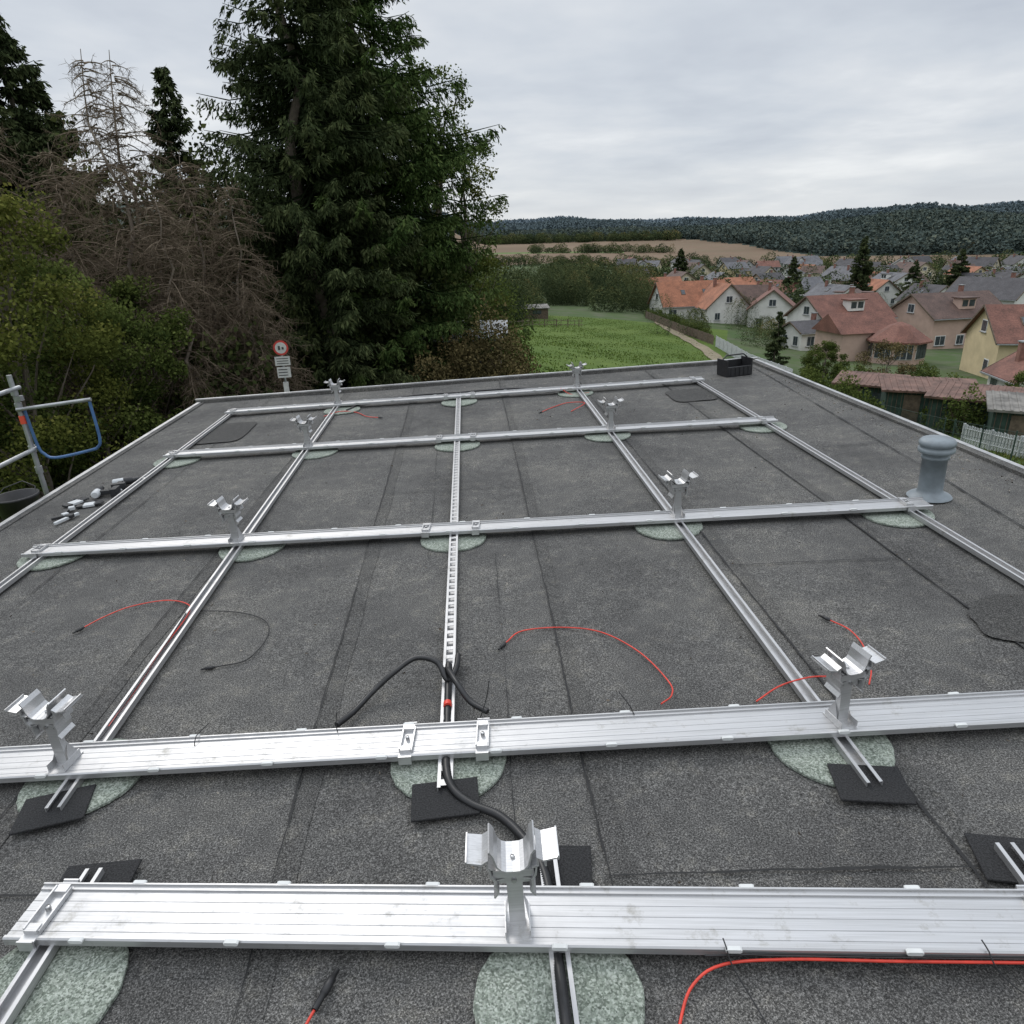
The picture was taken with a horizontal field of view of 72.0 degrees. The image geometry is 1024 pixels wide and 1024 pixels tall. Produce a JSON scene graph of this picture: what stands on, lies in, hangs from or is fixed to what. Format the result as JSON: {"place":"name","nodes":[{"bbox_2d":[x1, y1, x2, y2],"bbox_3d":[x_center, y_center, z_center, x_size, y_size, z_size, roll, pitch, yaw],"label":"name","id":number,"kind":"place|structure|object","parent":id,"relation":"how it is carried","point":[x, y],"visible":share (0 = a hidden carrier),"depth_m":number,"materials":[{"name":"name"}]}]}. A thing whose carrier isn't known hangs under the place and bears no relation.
{"place":"outdoors","nodes":[
{"label":"outdoors","id":0,"kind":"place"},
{"bbox_2d":[0,357,1023,530],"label":"edge flashing","id":1,"kind":"object","parent":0,"point":[1000,462],"visible":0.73,"depth_m":9.61,"materials":[{"name":"metal"}]},
{"bbox_2d":[0,481,39,520],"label":"black bucket","id":2,"kind":"object","parent":1,"relation":"on","point":[13,502],"visible":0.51,"depth_m":6.82,"materials":[{"name":"plastic"}]},
{"bbox_2d":[0,364,1023,1023],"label":"roof felt","id":3,"kind":"object","parent":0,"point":[666,608],"visible":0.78,"depth_m":3.81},
{"bbox_2d":[16,542,85,570],"bbox_3d":[-3.577,0.341,5.507,0.500,0.016,0.504,5,23,22],"label":"round granulate pad","id":4,"kind":"object","parent":3,"relation":"on","point":[49,562],"visible":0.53,"depth_m":5.39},
{"bbox_2d":[0,868,104,1023],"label":"aluminium base rail","id":5,"kind":"object","parent":3,"relation":"on","point":[22,985],"visible":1,"depth_m":2.21,"materials":[{"name":"metal"}]},
{"bbox_2d":[2,882,1023,959],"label":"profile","id":6,"kind":"object","parent":5,"relation":"on","point":[672,920],"visible":0.85,"depth_m":2.26,"materials":[{"name":"metal"}]},
{"bbox_2d":[67,880,923,955],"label":"white plugs","id":7,"kind":"object","parent":6,"relation":"attached to","point":[557,947],"visible":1,"depth_m":2.23,"materials":[{"name":"plastic"}]},
{"bbox_2d":[465,820,559,941],"bbox_3d":[0.008,1.143,2.180,0.283,0.361,0.142,-4,21,0],"label":"solar panel mounting bracket","id":8,"kind":"object","parent":6,"relation":"on","point":[513,865],"visible":1,"depth_m":2.14,"materials":[{"name":"metal"}]},
{"bbox_2d":[16,879,1023,950],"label":"clamps","id":9,"kind":"object","parent":6,"relation":"on","point":[37,923],"visible":0.95,"depth_m":2.37,"materials":[{"name":"metal"}]},
{"bbox_2d":[704,953,1023,958],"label":"black solar cable","id":10,"kind":"object","parent":6,"relation":"attached to","point":[862,955],"visible":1,"depth_m":2.09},
{"bbox_2d":[0,946,128,1023],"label":"round granulate pad","id":11,"kind":"object","parent":3,"relation":"on","point":[79,984],"visible":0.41,"depth_m":2.21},
{"bbox_2d":[16,739,140,813],"bbox_3d":[-1.881,1.170,3.104,0.500,0.017,0.503,5,23,22],"label":"round granulate pad","id":12,"kind":"object","parent":3,"relation":"on","point":[107,790],"visible":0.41,"depth_m":3.03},
{"bbox_2d":[9,784,95,835],"bbox_3d":[-1.892,1.227,2.915,0.270,0.010,0.200,-9,22,-13],"label":"rubber mat","id":13,"kind":"object","parent":12,"relation":"on","point":[33,814],"visible":1,"depth_m":2.90,"materials":[{"name":"rubber"}]},
{"bbox_2d":[59,859,141,882],"bbox_3d":[-1.516,1.351,2.550,0.270,0.011,0.200,-5,21,-2],"label":"rubber mat","id":14,"kind":"object","parent":3,"relation":"on","point":[123,871],"visible":0.49,"depth_m":2.60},
{"bbox_2d":[0,414,232,592],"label":"aluminium base rail","id":15,"kind":"object","parent":3,"relation":"on","point":[16,575],"visible":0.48,"depth_m":6.37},
{"bbox_2d":[44,406,339,811],"bbox_3d":[-2.188,-0.189,6.570,0.065,0.038,7.900,-3,21,-4],"label":"aluminium base rail","id":16,"kind":"object","parent":3,"relation":"on","point":[71,786],"visible":0.76,"depth_m":4.22,"materials":[{"name":"metal"}]},
{"bbox_2d":[218,543,285,561],"bbox_3d":[-2.001,0.271,5.437,0.502,0.017,0.501,-1,22,7],"label":"round granulate pad","id":17,"kind":"object","parent":3,"relation":"on","point":[250,553],"visible":0.49,"depth_m":5.33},
{"bbox_2d":[335,653,460,727],"bbox_3d":[-0.545,0.848,3.494,0.742,0.144,0.222,-13,24,-27],"label":"corrugated conduit","id":18,"kind":"object","parent":3,"relation":"on","point":[352,712],"visible":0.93,"depth_m":3.52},
{"bbox_2d":[391,755,505,797],"bbox_3d":[-0.277,1.077,3.061,0.504,0.016,0.503,0,22,9],"label":"round granulate pad","id":19,"kind":"object","parent":3,"relation":"on","point":[486,773],"visible":0.42,"depth_m":2.98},
{"bbox_2d":[411,777,479,822],"bbox_3d":[-0.268,1.151,2.830,0.270,0.011,0.200,-6,22,-4],"label":"rubber mat","id":20,"kind":"object","parent":19,"relation":"on","point":[429,801],"visible":0.97,"depth_m":2.81,"materials":[{"name":"rubber"}]},
{"bbox_2d":[437,398,460,790],"bbox_3d":[-0.522,-0.293,6.551,0.065,0.034,7.920,-3,21,-3],"label":"aluminium base rail","id":21,"kind":"object","parent":3,"relation":"on","point":[450,626],"visible":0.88,"depth_m":4.48,"materials":[{"name":"metal"}]},
{"bbox_2d":[225,376,704,413],"bbox_3d":[-0.656,-1.654,9.975,6.753,0.036,0.150,-4,21,-1],"label":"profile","id":22,"kind":"object","parent":21,"relation":"on","point":[458,395],"visible":1,"depth_m":9.95,"materials":[{"name":"metal"}]},
{"bbox_2d":[163,416,777,457],"bbox_3d":[-0.505,-0.835,7.848,6.810,0.036,0.150,-3,21,2],"label":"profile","id":23,"kind":"object","parent":21,"relation":"on","point":[487,435],"visible":1,"depth_m":7.83,"materials":[{"name":"metal"}]},
{"bbox_2d":[21,497,932,557],"bbox_3d":[-0.333,0.118,5.375,6.880,0.042,0.160,-3,21,2],"label":"mounting rail","id":24,"kind":"object","parent":21,"relation":"on","point":[595,520],"visible":0.99,"depth_m":5.36,"materials":[{"name":"metal"}]},
{"bbox_2d":[207,495,247,543],"bbox_3d":[-2.125,0.057,5.348,0.274,0.350,0.138,-3,21,3],"label":"solar panel mounting bracket","id":25,"kind":"object","parent":24,"relation":"on","point":[230,513],"visible":1,"depth_m":5.32,"materials":[{"name":"metal"}]},
{"bbox_2d":[28,497,915,558],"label":"clamps","id":26,"kind":"object","parent":24,"relation":"attached to","point":[425,529],"visible":0.97,"depth_m":5.32,"materials":[{"name":"metal"}]},
{"bbox_2d":[658,469,698,518],"bbox_3d":[1.237,-0.133,5.256,0.274,0.349,0.138,-6,21,-6],"label":"solar panel mounting bracket","id":27,"kind":"object","parent":24,"relation":"on","point":[679,486],"visible":1,"depth_m":5.23,"materials":[{"name":"metal"}]},
{"bbox_2d":[420,533,485,551],"bbox_3d":[-0.438,0.195,5.351,0.502,0.016,0.503,5,23,23],"label":"round granulate pad","id":28,"kind":"object","parent":3,"relation":"on","point":[437,543],"visible":0.51,"depth_m":5.26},
{"bbox_2d":[442,662,572,1023],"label":"corrugated conduit","id":29,"kind":"object","parent":3,"relation":"on","point":[519,833],"visible":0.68,"depth_m":2.66,"materials":[{"name":"plastic"}]},
{"bbox_2d":[0,370,1023,1023],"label":"felt overlap strips","id":30,"kind":"object","parent":3,"relation":"on","point":[256,990],"visible":0.81,"depth_m":3.57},
{"bbox_2d":[0,366,1023,1023],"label":"felt seams","id":31,"kind":"object","parent":3,"relation":"on","point":[952,842],"visible":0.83,"depth_m":3.48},
{"bbox_2d":[523,845,591,885],"bbox_3d":[0.146,1.261,2.494,0.270,0.012,0.200,-2,22,5],"label":"rubber mat","id":32,"kind":"object","parent":3,"relation":"on","point":[574,865],"visible":0.26,"depth_m":2.49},
{"bbox_2d":[473,952,644,1023],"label":"round granulate pad","id":33,"kind":"object","parent":3,"relation":"on","point":[513,988],"visible":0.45,"depth_m":2.09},
{"bbox_2d":[540,859,579,1023],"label":"aluminium base rail","id":34,"kind":"object","parent":3,"relation":"on","point":[571,982],"depth_m":2.09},
{"bbox_2d":[195,388,1023,641],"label":"felt patches","id":35,"kind":"object","parent":3,"relation":"on","point":[1000,616],"visible":0.98,"depth_m":3.97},
{"bbox_2d":[635,521,702,539],"bbox_3d":[1.176,0.102,5.301,0.501,0.017,0.501,-10,22,-15],"label":"round granulate pad","id":36,"kind":"object","parent":3,"relation":"on","point":[665,531],"visible":0.5,"depth_m":5.21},
{"bbox_2d":[576,389,882,786],"bbox_3d":[1.165,-0.387,6.502,0.065,0.036,8.070,-5,21,-2],"label":"aluminium base rail","id":37,"kind":"object","parent":3,"relation":"on","point":[850,752],"visible":0.71,"depth_m":3.97,"materials":[{"name":"metal"}]},
{"bbox_2d":[717,353,752,376],"bbox_3d":[3.287,-2.178,10.398,0.420,0.300,0.291,-9,22,-13],"label":"black plastic crate","id":38,"kind":"object","parent":3,"relation":"on","point":[742,365],"visible":1,"depth_m":10.34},
{"bbox_2d":[767,735,894,786],"bbox_3d":[1.356,0.991,3.011,0.502,0.017,0.498,-2,21,3],"label":"round granulate pad","id":39,"kind":"object","parent":3,"relation":"on","point":[810,758],"visible":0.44,"depth_m":2.95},
{"bbox_2d":[678,958,1023,1023],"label":"red solar cable","id":40,"kind":"object","parent":3,"relation":"on","point":[698,978],"visible":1,"depth_m":2.08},
{"bbox_2d":[693,376,1023,584],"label":"aluminium base rail","id":41,"kind":"object","parent":3,"relation":"on","point":[1014,573],"visible":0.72,"depth_m":5.52,"materials":[{"name":"metal"}]},
{"bbox_2d":[827,763,916,804],"bbox_3d":[1.404,1.064,2.765,0.270,0.010,0.200,0,21,9],"label":"rubber mat","id":42,"kind":"object","parent":3,"relation":"on","point":[850,786],"visible":1,"depth_m":2.75,"materials":[{"name":"rubber"}]},
{"bbox_2d":[860,509,934,527],"bbox_3d":[2.869,0.013,5.256,0.502,0.016,0.501,-6,21,-4],"label":"round granulate pad","id":43,"kind":"object","parent":3,"relation":"on","point":[901,519],"visible":0.56,"depth_m":5.16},
{"bbox_2d":[906,435,956,502],"bbox_3d":[3.270,-0.349,5.469,0.320,0.475,0.320,-5,21,-2],"label":"roof vent pipe","id":44,"kind":"object","parent":3,"relation":"on","point":[936,451],"visible":0.98,"depth_m":5.41,"materials":[{"name":"grey plastic"}]},
{"bbox_2d":[964,833,1023,883],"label":"rubber mat","id":45,"kind":"object","parent":3,"relation":"on","point":[993,866],"visible":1,"depth_m":2.43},
{"bbox_2d":[994,842,1023,884],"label":"aluminium base rail","id":46,"kind":"object","parent":45,"relation":"on","point":[1013,868],"visible":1,"depth_m":2.39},
{"label":"round granulate pad","id":47,"kind":"object","parent":3,"relation":"on","visible":0},
{"bbox_2d":[0,690,1023,782],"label":"mounting rail","id":48,"kind":"object","parent":47,"relation":"on","point":[638,729],"visible":1,"depth_m":3.09,"materials":[{"name":"metal"}]},
{"bbox_2d":[4,688,82,772],"bbox_3d":[-1.981,0.944,3.047,0.274,0.349,0.138,-2,21,5],"label":"solar panel mounting bracket","id":49,"kind":"object","parent":48,"relation":"on","point":[39,713],"visible":1,"depth_m":3.02,"materials":[{"name":"metal"}]},
{"bbox_2d":[398,718,489,764],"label":"clamps","id":50,"kind":"object","parent":48,"relation":"on","point":[406,744],"visible":0.98,"depth_m":3.06,"materials":[{"name":"metal"}]},
{"bbox_2d":[34,692,967,778],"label":"white plugs","id":51,"kind":"object","parent":48,"relation":"attached to","point":[499,750],"visible":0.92,"depth_m":3.00,"materials":[{"name":"plastic"}]},
{"bbox_2d":[810,642,886,728],"bbox_3d":[1.409,0.741,2.985,0.274,0.349,0.138,-8,22,-11],"label":"solar panel mounting bracket","id":52,"kind":"object","parent":48,"relation":"on","point":[849,670],"visible":1,"depth_m":2.95,"materials":[{"name":"metal"}]},
{"bbox_2d":[0,0,1023,221],"label":"sky","id":53,"kind":"structure","parent":0,"point":[607,109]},
{"bbox_2d":[7,203,1023,490],"bbox_3d":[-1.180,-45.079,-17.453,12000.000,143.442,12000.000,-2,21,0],"label":"ground terrain","id":54,"kind":"structure","parent":0,"point":[945,361],"depth_m":109.32,"materials":[{"name":"green plant"}]},
{"bbox_2d":[0,106,101,325],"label":"spruce tree","id":55,"kind":"object","parent":54,"relation":"on","point":[26,144],"visible":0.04,"depth_m":21.82,"materials":[{"name":"green plant"}]},
{"bbox_2d":[0,375,101,494],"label":"scaffold guard rail","id":56,"kind":"object","parent":54,"relation":"on","point":[20,409],"visible":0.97,"depth_m":6.97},
{"bbox_2d":[0,234,107,493],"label":"deciduous tree","id":57,"kind":"object","parent":54,"relation":"on","point":[43,414],"visible":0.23,"depth_m":13.20,"materials":[{"name":"green plant"}]},
{"bbox_2d":[0,122,129,464],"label":"dead larch tree","id":58,"kind":"object","parent":54,"relation":"on","point":[2,162],"visible":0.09,"depth_m":15.56,"materials":[{"name":"brown plant"}]},
{"bbox_2d":[0,15,136,294],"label":"spruce tree","id":59,"kind":"object","parent":54,"relation":"on","point":[11,77],"visible":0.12,"depth_m":22.92,"materials":[{"name":"green plant"}]},
{"bbox_2d":[0,182,138,522],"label":"deciduous tree","id":60,"kind":"object","parent":54,"relation":"on","point":[96,346],"visible":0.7,"depth_m":12.48,"materials":[{"name":"green plant"}]},
{"bbox_2d":[10,78,128,270],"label":"spruce tree","id":61,"kind":"object","parent":54,"relation":"on","point":[47,105],"visible":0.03,"depth_m":25.93,"materials":[{"name":"green plant"}]},
{"bbox_2d":[0,254,183,489],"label":"deciduous tree","id":62,"kind":"object","parent":54,"relation":"on","point":[144,391],"visible":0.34,"depth_m":15.35,"materials":[{"name":"green plant"}]},
{"bbox_2d":[15,143,186,465],"bbox_3d":[-10.761,-4.782,17.616,4.849,7.920,4.855,-2,21,0],"label":"dead larch tree","id":63,"kind":"object","parent":54,"relation":"on","point":[65,208],"visible":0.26,"depth_m":16.72,"materials":[{"name":"brown plant"}]},
{"bbox_2d":[40,49,231,414],"bbox_3d":[-10.309,-6.672,19.192,5.628,10.237,5.376,-2,21,0],"label":"dead larch tree","id":64,"kind":"object","parent":54,"relation":"on","point":[109,166],"visible":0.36,"depth_m":18.34,"materials":[{"name":"brown plant"}]},
{"bbox_2d":[62,275,213,449],"bbox_3d":[-9.435,-3.288,17.664,3.874,5.086,4.250,-2,21,0],"label":"deciduous tree","id":65,"kind":"object","parent":54,"relation":"on","point":[121,290],"visible":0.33,"depth_m":16.86,"materials":[{"name":"green plant"}]},
{"bbox_2d":[67,52,241,381],"bbox_3d":[-10.381,-7.250,20.329,5.001,10.416,5.115,10,24,26],"label":"dead larch tree","id":66,"kind":"object","parent":54,"relation":"on","point":[116,131],"visible":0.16,"depth_m":19.33,"materials":[{"name":"brown plant"}]},
{"bbox_2d":[143,66,228,263],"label":"spruce tree","id":67,"kind":"object","parent":54,"relation":"on","point":[175,126],"visible":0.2,"depth_m":29.00,"materials":[{"name":"green plant"}]},
{"bbox_2d":[112,194,266,442],"bbox_3d":[-8.416,-4.326,18.304,4.810,7.161,4.421,15,26,36],"label":"dead larch tree","id":68,"kind":"object","parent":54,"relation":"on","point":[166,249],"visible":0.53,"depth_m":17.67,"materials":[{"name":"brown plant"}]},
{"bbox_2d":[137,153,295,411],"bbox_3d":[-8.401,-5.619,19.568,4.334,7.922,5.001,-2,21,0],"label":"dead larch tree","id":69,"kind":"object","parent":54,"relation":"on","point":[185,166],"visible":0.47,"depth_m":18.98,"materials":[{"name":"brown plant"}]},
{"bbox_2d":[0,100,477,491],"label":"forest undergrowth","id":70,"kind":"object","parent":54,"relation":"on","point":[434,353],"visible":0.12,"depth_m":22.37,"materials":[{"name":"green plant"}]},
{"bbox_2d":[193,179,327,395],"bbox_3d":[-7.385,-5.266,19.614,3.896,7.336,3.896,-2,21,0],"label":"dead larch tree","id":71,"kind":"object","parent":54,"relation":"on","point":[244,305],"visible":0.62,"depth_m":19.14,"materials":[{"name":"brown plant"}]},
{"bbox_2d":[273,340,290,391],"bbox_3d":[-5.661,-2.611,17.943,0.360,3.448,0.100,-6,22,-11],"label":"traffic sign","id":72,"kind":"object","parent":54,"relation":"on","point":[280,347],"visible":0.79,"depth_m":17.47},
{"bbox_2d":[193,0,440,390],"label":"spruce tree","id":73,"kind":"object","parent":54,"relation":"on","point":[317,282],"visible":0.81,"depth_m":20.99,"materials":[{"name":"green plant"}]},
{"bbox_2d":[218,0,536,386],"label":"spruce tree","id":74,"kind":"object","parent":54,"relation":"on","point":[431,161],"visible":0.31,"depth_m":23.48,"materials":[{"name":"green plant"}]},
{"bbox_2d":[379,56,504,316],"bbox_3d":[-3.124,-11.214,28.755,5.388,12.412,5.454,8,23,23],"label":"birch tree","id":75,"kind":"object","parent":54,"relation":"on","point":[474,175],"visible":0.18,"depth_m":27.50,"materials":[{"name":"green plant"}]},
{"bbox_2d":[422,127,511,322],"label":"birch tree","id":76,"kind":"object","parent":54,"relation":"on","point":[476,194],"visible":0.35,"depth_m":27.63,"materials":[{"name":"green plant"}]},
{"bbox_2d":[405,294,543,381],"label":"bramble shrubs","id":77,"kind":"object","parent":54,"relation":"on","point":[482,367],"visible":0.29,"depth_m":24.43,"materials":[{"name":"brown plant"}]},
{"bbox_2d":[422,233,534,375],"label":"hedge shrubs","id":78,"kind":"object","parent":54,"relation":"on","point":[511,310],"visible":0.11,"depth_m":34.10,"materials":[{"name":"green plant"}]},
{"bbox_2d":[464,257,656,324],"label":"meadow edge trees","id":79,"kind":"object","parent":54,"relation":"on","point":[619,292],"visible":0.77,"depth_m":162.40,"materials":[{"name":"green plant"}]},
{"bbox_2d":[515,316,716,373],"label":"meadow grass tufts","id":80,"kind":"object","parent":54,"relation":"on","point":[592,351],"visible":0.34,"depth_m":76.95,"materials":[{"name":"plant"}]},
{"bbox_2d":[647,275,725,319],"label":"gable roof house","id":81,"kind":"structure","parent":54,"relation":"on","point":[684,296],"depth_m":144.61,"materials":[{"name":"tile"}]},
{"bbox_2d":[693,277,749,324],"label":"gable roof house","id":82,"kind":"structure","parent":54,"relation":"on","point":[714,301],"depth_m":139.29,"materials":[{"name":"paint"}]},
{"bbox_2d":[431,201,1023,255],"bbox_3d":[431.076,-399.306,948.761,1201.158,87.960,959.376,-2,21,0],"label":"hillside forest","id":83,"kind":"object","parent":54,"relation":"on","point":[924,231],"visible":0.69,"depth_m":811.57,"materials":[{"name":"plant"}]},
{"bbox_2d":[452,200,1022,223],"bbox_3d":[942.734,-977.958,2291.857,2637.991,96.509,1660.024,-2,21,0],"label":"hillside forest","id":84,"kind":"object","parent":54,"relation":"on","point":[531,220],"visible":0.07,"depth_m":2353.25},
{"bbox_2d":[467,229,1023,288],"bbox_3d":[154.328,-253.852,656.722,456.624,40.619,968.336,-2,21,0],"label":"field trees","id":85,"kind":"object","parent":54,"relation":"on","point":[516,238],"visible":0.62,"depth_m":739.80,"materials":[{"name":"green plant"}]},
{"bbox_2d":[745,282,795,328],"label":"gable roof house","id":86,"kind":"structure","parent":54,"relation":"on","point":[770,302],"depth_m":133.56,"materials":[{"name":"white paint"}]},
{"bbox_2d":[764,311,790,365],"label":"garden spruce tree","id":87,"kind":"object","parent":54,"relation":"on","point":[773,347],"visible":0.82,"depth_m":80.76,"materials":[{"name":"green plant"}]},
{"bbox_2d":[637,286,937,348],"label":"village trees","id":88,"kind":"object","parent":54,"relation":"on","point":[761,328],"visible":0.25,"depth_m":111.59,"materials":[{"name":"green plant"}]},
{"bbox_2d":[780,312,821,350],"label":"gable roof house","id":89,"kind":"structure","parent":54,"relation":"on","point":[800,335],"depth_m":103.01,"materials":[{"name":"paint"}]},
{"bbox_2d":[642,308,987,438],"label":"garden hedges","id":90,"kind":"object","parent":54,"relation":"on","point":[811,373],"visible":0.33,"depth_m":43.06,"materials":[{"name":"green plant"}]},
{"bbox_2d":[800,340,848,377],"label":"apple tree","id":91,"kind":"object","parent":54,"relation":"on","point":[831,347],"visible":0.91,"depth_m":70.46,"materials":[{"name":"green plant"}]},
{"bbox_2d":[646,256,1023,303],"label":"village trees","id":92,"kind":"object","parent":54,"relation":"on","point":[937,268],"visible":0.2,"depth_m":254.58,"materials":[{"name":"green plant"}]},
{"bbox_2d":[783,286,897,321],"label":"gable roof house","id":93,"kind":"structure","parent":54,"relation":"on","point":[823,306],"depth_m":107.26,"materials":[{"name":"tile"}]},
{"bbox_2d":[843,236,875,291],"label":"garden spruce tree","id":94,"kind":"object","parent":54,"relation":"on","point":[860,277],"visible":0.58,"depth_m":174.48,"materials":[{"name":"green plant"}]},
{"bbox_2d":[831,370,910,404],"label":"garden shed","id":95,"kind":"structure","parent":54,"relation":"on","point":[870,381],"depth_m":48.05,"materials":[{"name":"brown wood"}]},
{"bbox_2d":[811,311,932,364],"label":"bay tower house","id":96,"kind":"structure","parent":54,"relation":"on","point":[853,334],"depth_m":91.03,"materials":[{"name":"red ceramic"}]},
{"bbox_2d":[854,338,916,374],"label":"apple tree","id":97,"kind":"object","parent":54,"relation":"on","point":[896,347],"visible":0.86,"depth_m":61.07,"materials":[{"name":"green plant"}]},
{"bbox_2d":[878,375,978,422],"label":"garden shed","id":98,"kind":"structure","parent":54,"relation":"on","point":[906,393],"depth_m":43.04,"materials":[{"name":"brown wood"}]},
{"bbox_2d":[891,284,1002,348],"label":"gable roof house","id":99,"kind":"structure","parent":54,"relation":"on","point":[941,320],"depth_m":106.04,"materials":[{"name":"paint"}]},
{"bbox_2d":[880,404,1023,463],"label":"chain link fence","id":100,"kind":"object","parent":54,"relation":"on","point":[981,435],"visible":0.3,"depth_m":31.64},
{"bbox_2d":[924,380,1023,432],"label":"garden shed","id":101,"kind":"structure","parent":54,"relation":"on","point":[937,391],"depth_m":38.90,"materials":[{"name":"brown wood"}]},
{"bbox_2d":[945,272,1023,303],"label":"gable roof house","id":102,"kind":"structure","parent":54,"relation":"on","point":[1003,290],"depth_m":125.53,"materials":[{"name":"tile"}]},
{"bbox_2d":[959,304,1023,378],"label":"gable roof house","id":103,"kind":"structure","parent":54,"relation":"on","point":[994,333],"depth_m":76.66,"materials":[{"name":"paint"}]},
{"bbox_2d":[960,423,1023,458],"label":"grey board fence","id":104,"kind":"object","parent":54,"relation":"on","point":[1004,436],"visible":0.66,"depth_m":32.75,"materials":[{"name":"white paint"}]},
{"bbox_2d":[980,340,1023,385],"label":"gable roof house","id":105,"kind":"structure","parent":54,"relation":"on","point":[1004,369],"depth_m":58.62,"materials":[{"name":"red ceramic"}]},
{"bbox_2d":[983,390,1023,446],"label":"garden shed","id":106,"kind":"structure","parent":54,"relation":"on","point":[1005,410],"depth_m":34.77,"materials":[{"name":"grey wood"}]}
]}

